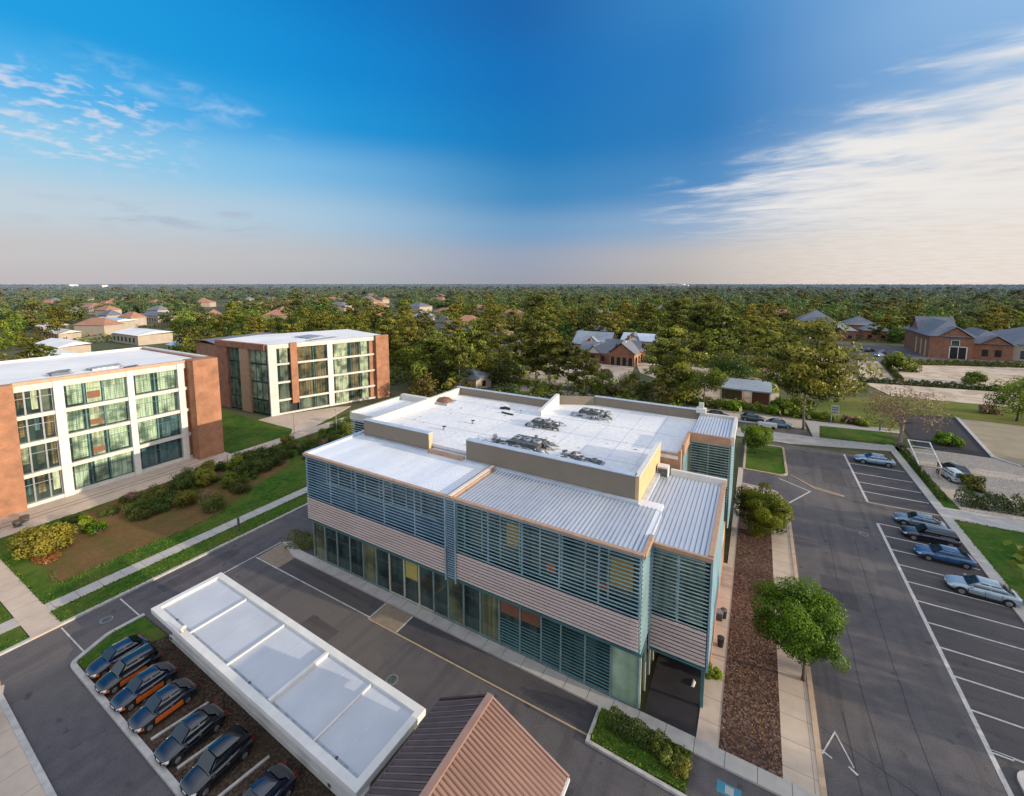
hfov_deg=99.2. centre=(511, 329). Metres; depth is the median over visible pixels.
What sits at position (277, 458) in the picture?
shrub
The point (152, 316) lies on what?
shed
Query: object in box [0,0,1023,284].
sky
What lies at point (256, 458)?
shrub
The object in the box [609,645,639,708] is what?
window
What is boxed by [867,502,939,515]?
kerb
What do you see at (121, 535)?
planting bed
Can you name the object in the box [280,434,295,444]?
shrub
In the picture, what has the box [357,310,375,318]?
broadleaf tree
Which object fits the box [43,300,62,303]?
suburban house
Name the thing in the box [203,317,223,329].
broadleaf tree
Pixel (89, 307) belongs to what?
suburban house
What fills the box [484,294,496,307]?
pine tree
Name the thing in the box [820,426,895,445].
lawn
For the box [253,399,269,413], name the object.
window
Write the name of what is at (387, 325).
pine tree
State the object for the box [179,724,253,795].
parked car
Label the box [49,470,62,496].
window
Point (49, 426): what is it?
window
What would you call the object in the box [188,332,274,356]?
brick wing
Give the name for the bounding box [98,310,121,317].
suburban house
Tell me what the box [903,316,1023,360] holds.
school building
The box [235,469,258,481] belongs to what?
shrub
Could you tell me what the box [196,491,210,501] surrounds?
shrub
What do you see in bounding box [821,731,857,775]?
painted arrow
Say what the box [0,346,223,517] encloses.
apartment block
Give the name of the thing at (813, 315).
brick house
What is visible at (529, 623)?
window
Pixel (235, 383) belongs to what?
window
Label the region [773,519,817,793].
sidewalk joints
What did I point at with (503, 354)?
pine tree
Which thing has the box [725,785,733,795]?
blue bay symbol field
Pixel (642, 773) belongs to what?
kerb
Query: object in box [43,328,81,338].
shed
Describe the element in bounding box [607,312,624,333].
pine tree
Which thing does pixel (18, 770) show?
pavement joints
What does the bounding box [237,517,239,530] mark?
bollard light
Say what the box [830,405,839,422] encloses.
street sign
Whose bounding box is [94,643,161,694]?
parked car
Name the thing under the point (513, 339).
pine tree
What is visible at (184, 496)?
shrub
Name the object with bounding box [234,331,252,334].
pine tree
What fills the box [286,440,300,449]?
shrub
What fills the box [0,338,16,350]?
broadleaf tree
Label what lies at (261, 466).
shrub
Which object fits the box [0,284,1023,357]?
distant forest
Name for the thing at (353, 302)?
pine tree
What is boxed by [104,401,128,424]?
window
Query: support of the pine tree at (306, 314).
on the ground at (398, 388)
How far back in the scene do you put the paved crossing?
36.13 m
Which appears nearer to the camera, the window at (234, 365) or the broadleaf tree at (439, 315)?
the window at (234, 365)
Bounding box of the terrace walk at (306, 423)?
[0,406,350,537]
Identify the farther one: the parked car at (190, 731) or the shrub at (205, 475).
the shrub at (205, 475)
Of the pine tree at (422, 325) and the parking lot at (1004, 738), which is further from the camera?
the pine tree at (422, 325)
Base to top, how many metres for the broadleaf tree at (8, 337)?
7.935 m
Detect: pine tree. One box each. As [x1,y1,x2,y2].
[0,354,7,360]
[11,337,53,359]
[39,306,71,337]
[182,335,197,351]
[195,331,223,340]
[218,314,234,325]
[222,301,244,322]
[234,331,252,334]
[244,314,267,333]
[275,309,291,322]
[280,323,300,332]
[297,308,312,322]
[312,310,330,330]
[326,314,351,329]
[327,315,338,324]
[343,299,360,316]
[350,312,369,331]
[360,298,375,312]
[367,312,378,325]
[373,317,409,363]
[374,305,384,316]
[377,306,400,319]
[394,312,423,360]
[396,300,413,313]
[398,305,414,317]
[398,349,417,379]
[412,332,425,344]
[413,311,425,326]
[415,327,452,385]
[418,312,435,331]
[440,304,467,346]
[441,377,456,391]
[442,333,477,385]
[451,319,492,368]
[452,302,467,317]
[467,305,480,315]
[469,319,491,347]
[477,305,490,317]
[482,304,500,323]
[483,306,508,350]
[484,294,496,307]
[494,350,509,372]
[497,304,505,318]
[499,314,531,378]
[504,305,517,321]
[506,311,518,325]
[515,294,558,383]
[524,296,546,319]
[530,351,544,373]
[531,328,567,388]
[540,304,557,321]
[547,297,559,313]
[548,315,561,329]
[551,309,562,320]
[551,340,583,392]
[560,309,571,322]
[561,306,571,319]
[564,309,582,334]
[565,302,573,309]
[569,349,600,391]
[578,306,586,317]
[580,306,601,330]
[594,305,609,325]
[595,321,604,331]
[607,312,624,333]
[614,302,627,318]
[618,299,633,316]
[619,318,633,330]
[625,305,637,322]
[634,301,654,330]
[637,321,653,333]
[642,297,653,312]
[642,303,659,324]
[643,325,709,398]
[649,299,665,318]
[650,372,677,404]
[661,298,692,330]
[662,300,682,320]
[682,302,719,331]
[687,302,726,351]
[700,295,715,303]
[703,324,720,347]
[705,305,738,348]
[723,341,747,359]
[726,320,756,355]
[727,302,739,316]
[738,304,763,352]
[748,323,764,344]
[749,317,784,373]
[755,304,772,321]
[759,303,778,324]
[766,340,786,375]
[770,303,789,320]
[861,309,872,320]
[867,317,886,341]
[875,307,904,325]
[899,303,924,324]
[972,307,1014,329]
[972,313,1010,330]
[986,305,1020,326]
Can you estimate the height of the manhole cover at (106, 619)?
0.022 m
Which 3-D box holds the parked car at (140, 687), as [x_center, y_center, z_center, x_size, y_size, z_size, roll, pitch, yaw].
[-24.350,23.503,28.834,1.830,1.318,3.316,3,7,29]
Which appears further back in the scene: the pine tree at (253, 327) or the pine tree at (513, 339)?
the pine tree at (253, 327)
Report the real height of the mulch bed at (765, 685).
0.150 m
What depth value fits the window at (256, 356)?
89.28 m
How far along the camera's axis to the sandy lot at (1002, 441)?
76.12 m
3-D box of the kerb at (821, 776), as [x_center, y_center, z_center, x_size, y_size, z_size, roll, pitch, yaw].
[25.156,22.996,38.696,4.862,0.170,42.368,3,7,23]
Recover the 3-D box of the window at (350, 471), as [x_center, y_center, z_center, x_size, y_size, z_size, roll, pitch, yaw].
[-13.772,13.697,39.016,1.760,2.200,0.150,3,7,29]
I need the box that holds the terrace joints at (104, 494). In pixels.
[0,457,216,527]
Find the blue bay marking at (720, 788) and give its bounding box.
[716,779,740,795]
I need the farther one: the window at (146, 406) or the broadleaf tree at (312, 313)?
the broadleaf tree at (312, 313)
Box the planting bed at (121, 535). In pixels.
[20,456,289,581]
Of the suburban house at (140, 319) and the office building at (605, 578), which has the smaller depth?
the office building at (605, 578)
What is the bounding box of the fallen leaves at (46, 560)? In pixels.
[31,550,61,564]
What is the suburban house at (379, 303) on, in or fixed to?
on the ground at (398, 388)
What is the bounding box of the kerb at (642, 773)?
[585,706,686,795]
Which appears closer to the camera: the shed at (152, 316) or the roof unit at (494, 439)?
the roof unit at (494, 439)
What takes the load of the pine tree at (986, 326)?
on the ground at (398, 388)
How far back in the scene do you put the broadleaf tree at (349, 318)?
245.12 m
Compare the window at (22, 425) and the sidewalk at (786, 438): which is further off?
the sidewalk at (786, 438)
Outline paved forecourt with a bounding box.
[492,382,805,427]
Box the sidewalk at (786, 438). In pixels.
[737,427,899,451]
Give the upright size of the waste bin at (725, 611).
0.745 m
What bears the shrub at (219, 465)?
on the planting bed at (121, 535)
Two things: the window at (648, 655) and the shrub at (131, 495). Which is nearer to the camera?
the window at (648, 655)
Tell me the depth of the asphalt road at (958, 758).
30.23 m
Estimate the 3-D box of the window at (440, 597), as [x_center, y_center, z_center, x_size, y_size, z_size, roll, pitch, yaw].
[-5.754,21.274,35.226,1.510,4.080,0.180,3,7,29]
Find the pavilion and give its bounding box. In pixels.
[719,378,771,405]
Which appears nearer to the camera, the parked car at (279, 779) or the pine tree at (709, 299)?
the parked car at (279, 779)
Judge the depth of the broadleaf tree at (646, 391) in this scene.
99.62 m
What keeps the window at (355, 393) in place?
in the apartment block at (278, 374)
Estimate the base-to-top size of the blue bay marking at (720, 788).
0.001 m
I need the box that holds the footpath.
[0,559,61,639]
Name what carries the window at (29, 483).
in the apartment block at (79, 429)
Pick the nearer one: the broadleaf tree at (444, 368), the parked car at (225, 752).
the parked car at (225, 752)
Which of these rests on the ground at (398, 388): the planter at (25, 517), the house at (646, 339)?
the house at (646, 339)
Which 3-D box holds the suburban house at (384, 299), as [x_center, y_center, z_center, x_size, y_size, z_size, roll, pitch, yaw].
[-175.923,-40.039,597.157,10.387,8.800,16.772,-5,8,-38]
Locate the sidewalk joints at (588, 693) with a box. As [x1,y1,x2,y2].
[303,555,792,795]
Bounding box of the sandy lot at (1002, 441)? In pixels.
[960,418,1023,466]
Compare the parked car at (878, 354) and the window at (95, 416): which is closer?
the window at (95, 416)
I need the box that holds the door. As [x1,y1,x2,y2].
[948,346,967,358]
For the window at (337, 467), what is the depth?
39.93 m
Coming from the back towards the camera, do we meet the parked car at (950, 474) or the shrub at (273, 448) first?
the shrub at (273, 448)
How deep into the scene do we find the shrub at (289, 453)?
67.22 m
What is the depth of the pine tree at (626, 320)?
200.39 m
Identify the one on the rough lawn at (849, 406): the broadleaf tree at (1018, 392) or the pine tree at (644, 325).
the broadleaf tree at (1018, 392)
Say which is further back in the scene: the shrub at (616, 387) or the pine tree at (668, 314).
the pine tree at (668, 314)
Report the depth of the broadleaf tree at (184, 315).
249.92 m
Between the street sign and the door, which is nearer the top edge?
the door
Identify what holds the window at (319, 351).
in the apartment block at (278, 374)
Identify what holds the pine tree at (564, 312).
on the ground at (398, 388)
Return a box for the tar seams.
[820,524,941,795]
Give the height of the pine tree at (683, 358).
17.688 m
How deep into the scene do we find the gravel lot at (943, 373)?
124.01 m
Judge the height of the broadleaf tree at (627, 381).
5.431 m
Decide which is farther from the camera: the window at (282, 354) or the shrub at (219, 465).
the window at (282, 354)
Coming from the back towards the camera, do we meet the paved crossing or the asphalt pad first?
the asphalt pad
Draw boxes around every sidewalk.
[0,487,306,633]
[283,541,818,795]
[696,467,742,747]
[737,427,899,451]
[742,484,820,795]
[805,420,899,436]
[885,444,1023,622]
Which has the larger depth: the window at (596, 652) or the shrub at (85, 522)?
the shrub at (85, 522)
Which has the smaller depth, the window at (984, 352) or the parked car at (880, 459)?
the parked car at (880, 459)
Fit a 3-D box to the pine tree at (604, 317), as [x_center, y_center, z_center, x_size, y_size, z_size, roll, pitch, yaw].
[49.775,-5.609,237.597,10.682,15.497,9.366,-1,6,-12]
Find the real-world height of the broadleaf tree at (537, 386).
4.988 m
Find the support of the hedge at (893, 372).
on the gravel lot at (943, 373)
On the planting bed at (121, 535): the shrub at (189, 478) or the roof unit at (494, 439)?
the shrub at (189, 478)
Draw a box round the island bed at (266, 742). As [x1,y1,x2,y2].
[77,616,335,795]
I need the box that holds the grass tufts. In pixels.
[0,431,1023,791]
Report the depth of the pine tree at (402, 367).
120.94 m
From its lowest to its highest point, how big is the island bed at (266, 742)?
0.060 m
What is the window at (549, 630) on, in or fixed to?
in the office building at (605, 578)
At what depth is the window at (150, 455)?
63.05 m
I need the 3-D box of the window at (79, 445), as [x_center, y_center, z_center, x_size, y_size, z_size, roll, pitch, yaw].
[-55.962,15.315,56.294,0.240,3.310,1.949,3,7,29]
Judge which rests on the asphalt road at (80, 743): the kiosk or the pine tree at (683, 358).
the kiosk
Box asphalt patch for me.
[157,465,860,725]
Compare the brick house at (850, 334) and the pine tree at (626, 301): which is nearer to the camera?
the brick house at (850, 334)
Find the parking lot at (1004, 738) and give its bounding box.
[846,455,1023,795]
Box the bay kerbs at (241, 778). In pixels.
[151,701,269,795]
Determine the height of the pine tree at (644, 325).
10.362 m
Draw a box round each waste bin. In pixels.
[717,635,724,647]
[720,607,726,618]
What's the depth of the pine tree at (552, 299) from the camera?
305.48 m
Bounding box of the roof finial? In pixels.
[696,402,705,413]
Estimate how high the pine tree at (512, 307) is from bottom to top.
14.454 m
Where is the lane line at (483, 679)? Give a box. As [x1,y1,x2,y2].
[368,618,587,734]
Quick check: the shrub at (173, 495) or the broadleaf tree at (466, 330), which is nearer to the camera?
the shrub at (173, 495)
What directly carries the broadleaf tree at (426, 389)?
on the ground at (398, 388)
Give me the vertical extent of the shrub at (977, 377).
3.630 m
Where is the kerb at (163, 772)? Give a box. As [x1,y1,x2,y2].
[70,613,183,795]
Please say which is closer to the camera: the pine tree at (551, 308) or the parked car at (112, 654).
the parked car at (112, 654)
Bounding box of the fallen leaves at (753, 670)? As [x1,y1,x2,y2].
[722,543,776,764]
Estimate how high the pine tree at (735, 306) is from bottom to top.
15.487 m
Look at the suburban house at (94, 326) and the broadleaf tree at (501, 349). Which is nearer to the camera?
the broadleaf tree at (501, 349)
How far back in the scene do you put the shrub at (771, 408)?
90.35 m
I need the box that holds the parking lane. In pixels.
[279,558,597,739]
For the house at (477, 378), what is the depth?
110.94 m
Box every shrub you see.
[4,521,78,560]
[59,512,82,524]
[77,515,96,530]
[86,520,107,534]
[96,504,121,517]
[118,492,135,504]
[120,496,149,517]
[125,490,142,500]
[128,505,155,520]
[134,483,171,503]
[147,495,173,514]
[157,479,187,497]
[163,490,187,508]
[167,472,199,490]
[169,467,202,481]
[171,490,198,506]
[188,487,203,497]
[192,467,216,487]
[195,459,215,470]
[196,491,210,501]
[196,491,226,513]
[213,472,222,482]
[214,460,227,471]
[218,471,240,488]
[226,454,243,468]
[226,459,253,474]
[227,476,252,493]
[231,449,256,457]
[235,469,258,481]
[240,452,263,460]
[246,451,271,462]
[246,458,273,473]
[247,445,266,455]
[263,451,285,466]
[266,444,287,453]
[276,447,294,458]
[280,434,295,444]
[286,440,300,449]
[297,441,320,454]
[304,436,321,446]
[317,433,332,443]
[318,428,332,434]
[318,438,328,445]
[329,419,345,429]
[330,429,342,434]
[330,434,342,441]
[341,422,354,431]
[342,425,354,436]
[343,413,354,422]
[598,366,613,377]
[603,383,621,394]
[651,739,680,772]
[670,754,692,779]
[705,662,723,679]
[725,400,740,410]
[765,405,782,413]
[770,396,796,413]
[790,394,816,414]
[840,414,859,423]
[854,417,869,426]
[883,352,922,371]
[931,431,965,447]
[959,472,986,492]
[960,371,989,383]
[963,488,1008,504]
[977,403,1003,414]
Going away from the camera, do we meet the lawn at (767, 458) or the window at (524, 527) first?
the window at (524, 527)
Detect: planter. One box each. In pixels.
[12,519,22,527]
[19,514,29,522]
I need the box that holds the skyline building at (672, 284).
[662,283,685,285]
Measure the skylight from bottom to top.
0.800 m
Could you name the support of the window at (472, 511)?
in the office building at (605, 578)
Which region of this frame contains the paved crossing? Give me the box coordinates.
[258,543,411,631]
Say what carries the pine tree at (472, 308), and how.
on the ground at (398, 388)
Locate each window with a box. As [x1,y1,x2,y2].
[14,392,24,415]
[17,420,28,443]
[21,447,31,473]
[23,390,41,414]
[24,477,35,503]
[26,417,44,441]
[29,443,47,472]
[33,473,50,500]
[39,388,53,411]
[42,414,56,438]
[45,441,59,467]
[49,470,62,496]
[63,383,84,407]
[66,409,87,432]
[69,434,90,461]
[72,462,92,488]
[83,380,103,403]
[86,405,105,428]
[88,430,108,456]
[91,457,111,483]
[102,377,126,400]
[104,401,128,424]
[107,425,131,452]
[109,451,133,477]
[133,373,154,394]
[135,396,156,417]
[138,418,158,443]
[140,443,160,468]
[153,370,176,391]
[155,392,177,413]
[157,413,179,439]
[160,438,181,463]
[228,347,238,360]
[229,360,240,377]
[231,378,241,394]
[232,394,241,407]
[250,349,266,363]
[251,363,268,382]
[252,381,269,400]
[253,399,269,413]
[276,348,288,362]
[277,364,289,381]
[278,382,290,398]
[279,400,291,412]
[297,346,312,360]
[298,362,313,378]
[299,379,313,395]
[299,396,314,409]
[312,345,325,359]
[313,360,326,376]
[313,522,325,561]
[314,377,327,393]
[315,394,328,406]
[324,527,336,566]
[326,463,337,486]
[332,342,349,356]
[333,358,350,373]
[334,374,350,390]
[334,390,351,402]
[336,532,349,572]
[337,467,350,490]
[349,537,362,578]
[350,342,358,355]
[350,357,358,371]
[350,471,364,495]
[351,373,359,387]
[351,389,359,399]
[358,341,368,354]
[359,356,368,370]
[360,372,369,386]
[360,387,369,398]
[362,543,375,584]
[364,475,378,500]
[375,548,389,591]
[378,479,391,504]
[388,553,403,597]
[391,483,405,509]
[403,560,418,605]
[405,487,420,514]
[418,566,432,611]
[420,492,436,519]
[432,572,447,618]
[447,578,462,625]
[463,584,479,633]
[464,505,480,553]
[479,591,497,642]
[481,510,499,560]
[498,599,518,652]
[499,516,518,567]
[519,522,538,574]
[519,608,539,662]
[539,528,560,581]
[540,616,559,671]
[559,625,583,682]
[561,535,584,591]
[583,635,609,694]
[584,542,607,599]
[607,549,634,609]
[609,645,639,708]
[638,633,653,708]
[651,548,676,614]
[675,555,705,625]
[689,441,707,474]
[707,444,727,478]
[951,340,959,345]
[981,349,988,355]
[994,350,1001,356]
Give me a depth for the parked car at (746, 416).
85.52 m
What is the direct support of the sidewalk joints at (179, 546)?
on the sidewalk at (10, 624)
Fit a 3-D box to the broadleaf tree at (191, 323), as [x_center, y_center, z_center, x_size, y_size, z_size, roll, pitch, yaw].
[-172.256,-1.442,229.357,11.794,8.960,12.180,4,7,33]
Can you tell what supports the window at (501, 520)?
in the office building at (605, 578)
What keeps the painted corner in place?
on the asphalt road at (958, 758)
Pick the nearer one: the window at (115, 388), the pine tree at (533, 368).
the window at (115, 388)
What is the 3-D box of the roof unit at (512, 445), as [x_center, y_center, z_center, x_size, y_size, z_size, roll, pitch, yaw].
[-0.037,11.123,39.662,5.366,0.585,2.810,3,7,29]
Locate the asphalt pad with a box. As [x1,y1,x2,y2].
[895,414,990,457]
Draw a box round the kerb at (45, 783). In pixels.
[0,685,56,795]
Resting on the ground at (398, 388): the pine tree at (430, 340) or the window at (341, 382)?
the pine tree at (430, 340)
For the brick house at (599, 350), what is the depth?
150.30 m
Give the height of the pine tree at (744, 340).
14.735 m
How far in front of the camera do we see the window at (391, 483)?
36.66 m
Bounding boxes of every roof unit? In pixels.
[45,369,73,376]
[84,363,123,370]
[294,334,325,338]
[306,336,335,340]
[483,434,508,442]
[497,434,547,452]
[499,442,525,448]
[525,417,558,430]
[534,435,559,453]
[543,418,566,426]
[555,449,580,458]
[560,455,604,465]
[570,407,609,422]
[597,411,612,420]
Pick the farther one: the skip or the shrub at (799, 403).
the shrub at (799, 403)
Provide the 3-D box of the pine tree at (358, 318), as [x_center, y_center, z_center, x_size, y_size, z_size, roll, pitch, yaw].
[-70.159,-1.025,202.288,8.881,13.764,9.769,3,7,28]
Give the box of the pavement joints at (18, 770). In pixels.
[0,729,37,795]
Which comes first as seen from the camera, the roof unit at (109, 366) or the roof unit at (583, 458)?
the roof unit at (583, 458)
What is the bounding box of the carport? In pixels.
[151,572,425,795]
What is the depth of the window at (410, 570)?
36.82 m
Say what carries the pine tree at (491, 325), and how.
on the ground at (398, 388)
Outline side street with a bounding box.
[486,387,810,435]
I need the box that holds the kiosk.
[364,692,569,795]
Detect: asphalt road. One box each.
[0,505,776,795]
[741,441,1007,795]
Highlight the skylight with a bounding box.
[435,396,456,405]
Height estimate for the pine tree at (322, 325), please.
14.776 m
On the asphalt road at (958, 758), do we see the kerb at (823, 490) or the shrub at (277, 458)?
the kerb at (823, 490)
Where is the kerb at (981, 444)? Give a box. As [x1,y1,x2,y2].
[955,417,1021,466]
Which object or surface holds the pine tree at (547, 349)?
on the paved forecourt
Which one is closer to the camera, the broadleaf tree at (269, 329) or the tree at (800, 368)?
the tree at (800, 368)
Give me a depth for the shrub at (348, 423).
77.49 m
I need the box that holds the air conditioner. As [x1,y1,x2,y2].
[657,463,669,478]
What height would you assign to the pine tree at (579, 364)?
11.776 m
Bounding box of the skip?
[758,421,776,429]
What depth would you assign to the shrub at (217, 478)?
59.23 m
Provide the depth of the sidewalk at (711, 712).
31.37 m
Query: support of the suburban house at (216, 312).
on the ground at (398, 388)
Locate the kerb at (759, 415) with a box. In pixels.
[689,407,806,429]
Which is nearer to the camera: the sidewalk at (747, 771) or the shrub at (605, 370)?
the sidewalk at (747, 771)
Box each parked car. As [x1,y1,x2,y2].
[85,633,149,678]
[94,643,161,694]
[109,660,177,712]
[127,676,197,733]
[154,702,226,766]
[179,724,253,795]
[243,761,296,795]
[706,410,728,415]
[740,412,765,421]
[766,418,792,428]
[853,453,896,467]
[864,348,874,351]
[873,352,884,356]
[893,511,947,527]
[900,524,962,546]
[913,543,978,569]
[936,467,966,483]
[937,462,972,475]
[943,573,1023,607]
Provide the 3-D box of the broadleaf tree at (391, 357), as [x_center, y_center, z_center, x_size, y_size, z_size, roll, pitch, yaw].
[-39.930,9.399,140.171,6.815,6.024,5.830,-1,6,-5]
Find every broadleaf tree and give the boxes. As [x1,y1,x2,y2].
[0,313,30,337]
[0,329,22,345]
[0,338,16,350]
[12,331,27,338]
[29,326,56,342]
[168,318,184,330]
[171,319,198,332]
[172,338,195,353]
[173,308,198,326]
[173,331,203,347]
[196,328,217,336]
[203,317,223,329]
[220,327,242,335]
[222,321,237,331]
[232,323,251,330]
[235,308,266,323]
[242,317,274,332]
[264,318,276,332]
[265,313,278,322]
[292,306,317,317]
[298,315,325,331]
[324,324,344,330]
[325,305,343,320]
[344,317,359,329]
[350,323,372,332]
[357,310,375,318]
[389,352,396,365]
[399,345,439,381]
[406,372,438,396]
[425,352,470,383]
[435,310,453,320]
[463,382,477,388]
[465,320,495,349]
[468,351,500,375]
[483,350,501,363]
[485,356,525,386]
[492,383,525,394]
[493,345,514,360]
[526,392,551,398]
[530,378,550,396]
[557,331,572,344]
[589,371,613,395]
[608,318,630,331]
[618,370,639,390]
[624,320,635,330]
[633,381,654,400]
[648,318,666,333]
[684,366,729,402]
[685,327,741,364]
[706,351,756,379]
[709,350,742,374]
[732,481,793,537]
[740,424,773,453]
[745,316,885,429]
[745,332,798,356]
[751,575,850,681]
[782,310,797,321]
[858,379,955,447]
[884,320,904,336]
[957,318,976,327]
[982,375,1023,420]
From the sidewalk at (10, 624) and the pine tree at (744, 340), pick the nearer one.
the sidewalk at (10, 624)
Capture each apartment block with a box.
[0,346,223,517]
[215,329,389,415]
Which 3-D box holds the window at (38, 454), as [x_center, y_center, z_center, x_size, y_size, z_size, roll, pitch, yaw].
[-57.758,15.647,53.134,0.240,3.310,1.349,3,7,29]
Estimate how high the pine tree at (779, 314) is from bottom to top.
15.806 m
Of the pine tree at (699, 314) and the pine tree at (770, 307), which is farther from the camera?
the pine tree at (770, 307)
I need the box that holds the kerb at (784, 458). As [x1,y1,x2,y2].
[743,444,787,475]
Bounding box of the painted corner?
[779,478,810,502]
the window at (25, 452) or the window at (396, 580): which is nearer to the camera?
the window at (396, 580)
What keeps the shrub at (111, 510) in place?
on the planting bed at (121, 535)
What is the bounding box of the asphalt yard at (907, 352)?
[840,343,1023,365]
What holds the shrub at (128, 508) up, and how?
on the planting bed at (121, 535)
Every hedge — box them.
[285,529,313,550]
[605,705,684,767]
[691,395,832,419]
[858,376,1019,390]
[881,360,903,380]
[898,443,947,500]
[912,359,1023,367]
[954,486,1023,515]
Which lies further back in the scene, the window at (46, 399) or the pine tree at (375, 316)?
the pine tree at (375, 316)
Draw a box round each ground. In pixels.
[0,294,1023,711]
[0,313,178,341]
[511,355,863,408]
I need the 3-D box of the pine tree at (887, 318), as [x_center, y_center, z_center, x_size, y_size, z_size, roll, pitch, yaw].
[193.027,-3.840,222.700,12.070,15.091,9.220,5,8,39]
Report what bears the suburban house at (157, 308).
on the ground at (398, 388)
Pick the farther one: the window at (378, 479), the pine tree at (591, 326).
the pine tree at (591, 326)
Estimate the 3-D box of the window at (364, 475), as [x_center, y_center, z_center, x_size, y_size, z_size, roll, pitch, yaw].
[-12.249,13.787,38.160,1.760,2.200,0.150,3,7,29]
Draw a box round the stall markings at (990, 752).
[843,454,1023,795]
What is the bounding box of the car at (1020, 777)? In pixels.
[1017,770,1023,793]
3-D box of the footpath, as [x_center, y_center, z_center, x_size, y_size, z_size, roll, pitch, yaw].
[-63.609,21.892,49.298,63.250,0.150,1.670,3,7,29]
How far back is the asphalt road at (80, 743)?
29.18 m
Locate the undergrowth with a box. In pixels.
[0,318,1023,578]
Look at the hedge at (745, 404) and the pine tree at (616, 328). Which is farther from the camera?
the pine tree at (616, 328)
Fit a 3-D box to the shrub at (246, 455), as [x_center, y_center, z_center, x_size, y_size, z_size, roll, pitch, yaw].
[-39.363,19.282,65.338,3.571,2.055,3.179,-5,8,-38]
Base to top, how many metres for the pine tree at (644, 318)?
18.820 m
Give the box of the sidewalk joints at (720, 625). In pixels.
[699,473,739,726]
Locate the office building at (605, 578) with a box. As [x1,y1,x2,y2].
[302,386,737,708]
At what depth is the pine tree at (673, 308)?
203.38 m
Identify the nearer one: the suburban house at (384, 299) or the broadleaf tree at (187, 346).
the broadleaf tree at (187, 346)
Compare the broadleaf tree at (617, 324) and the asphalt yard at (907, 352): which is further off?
the broadleaf tree at (617, 324)
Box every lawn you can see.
[0,410,348,651]
[79,616,166,668]
[590,708,690,792]
[745,445,784,473]
[809,396,1023,428]
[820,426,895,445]
[896,447,1023,599]
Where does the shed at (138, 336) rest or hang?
on the bare ground at (91, 337)
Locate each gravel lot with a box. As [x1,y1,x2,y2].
[858,360,1023,407]
[903,448,1023,520]
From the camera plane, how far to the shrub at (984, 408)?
90.34 m
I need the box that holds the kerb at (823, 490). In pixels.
[790,474,843,496]
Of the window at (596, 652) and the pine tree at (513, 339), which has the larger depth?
the pine tree at (513, 339)
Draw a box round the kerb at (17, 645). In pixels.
[0,503,307,655]
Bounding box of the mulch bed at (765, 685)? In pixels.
[719,502,782,777]
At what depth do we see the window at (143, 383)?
61.96 m
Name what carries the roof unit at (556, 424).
on the office building at (605, 578)
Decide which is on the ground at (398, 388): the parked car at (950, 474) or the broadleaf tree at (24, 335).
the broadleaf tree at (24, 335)
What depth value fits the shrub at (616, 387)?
106.05 m
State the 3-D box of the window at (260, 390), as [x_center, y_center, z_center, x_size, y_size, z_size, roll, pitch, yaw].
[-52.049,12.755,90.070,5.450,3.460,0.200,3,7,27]
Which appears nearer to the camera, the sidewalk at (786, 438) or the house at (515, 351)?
the sidewalk at (786, 438)
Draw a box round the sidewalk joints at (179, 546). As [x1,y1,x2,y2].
[76,490,305,595]
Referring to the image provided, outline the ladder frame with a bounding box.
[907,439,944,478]
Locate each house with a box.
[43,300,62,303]
[73,318,125,334]
[76,303,102,312]
[94,305,121,315]
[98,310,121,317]
[118,312,146,325]
[146,305,169,311]
[198,299,215,306]
[207,309,221,318]
[264,310,293,321]
[332,302,351,310]
[363,299,382,306]
[370,302,388,307]
[378,297,388,302]
[410,302,431,311]
[413,312,435,321]
[433,307,448,318]
[435,315,452,330]
[439,324,472,335]
[444,368,492,388]
[457,315,476,322]
[489,324,513,335]
[495,340,525,354]
[503,309,523,319]
[571,331,616,348]
[574,325,606,333]
[579,338,616,362]
[605,335,645,366]
[621,332,657,351]
[660,337,693,353]
[795,310,835,325]
[821,321,856,340]
[840,316,872,335]
[858,322,888,339]
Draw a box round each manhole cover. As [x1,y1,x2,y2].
[99,616,112,623]
[386,674,398,684]
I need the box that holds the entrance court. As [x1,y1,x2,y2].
[643,653,700,736]
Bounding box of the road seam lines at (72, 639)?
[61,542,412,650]
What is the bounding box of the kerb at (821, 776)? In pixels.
[742,483,826,795]
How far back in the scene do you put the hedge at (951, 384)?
114.25 m
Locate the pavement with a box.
[0,706,46,795]
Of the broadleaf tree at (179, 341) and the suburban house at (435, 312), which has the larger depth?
the suburban house at (435, 312)
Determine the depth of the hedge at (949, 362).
142.86 m
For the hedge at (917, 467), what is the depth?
61.02 m
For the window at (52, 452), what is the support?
in the apartment block at (79, 429)
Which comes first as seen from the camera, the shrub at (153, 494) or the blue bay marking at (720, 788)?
the blue bay marking at (720, 788)
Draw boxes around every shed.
[32,349,75,356]
[35,338,90,352]
[36,322,68,332]
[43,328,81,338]
[98,317,137,328]
[111,328,172,345]
[140,311,179,322]
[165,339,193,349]
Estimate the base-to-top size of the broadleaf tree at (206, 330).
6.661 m
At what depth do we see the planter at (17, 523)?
48.19 m

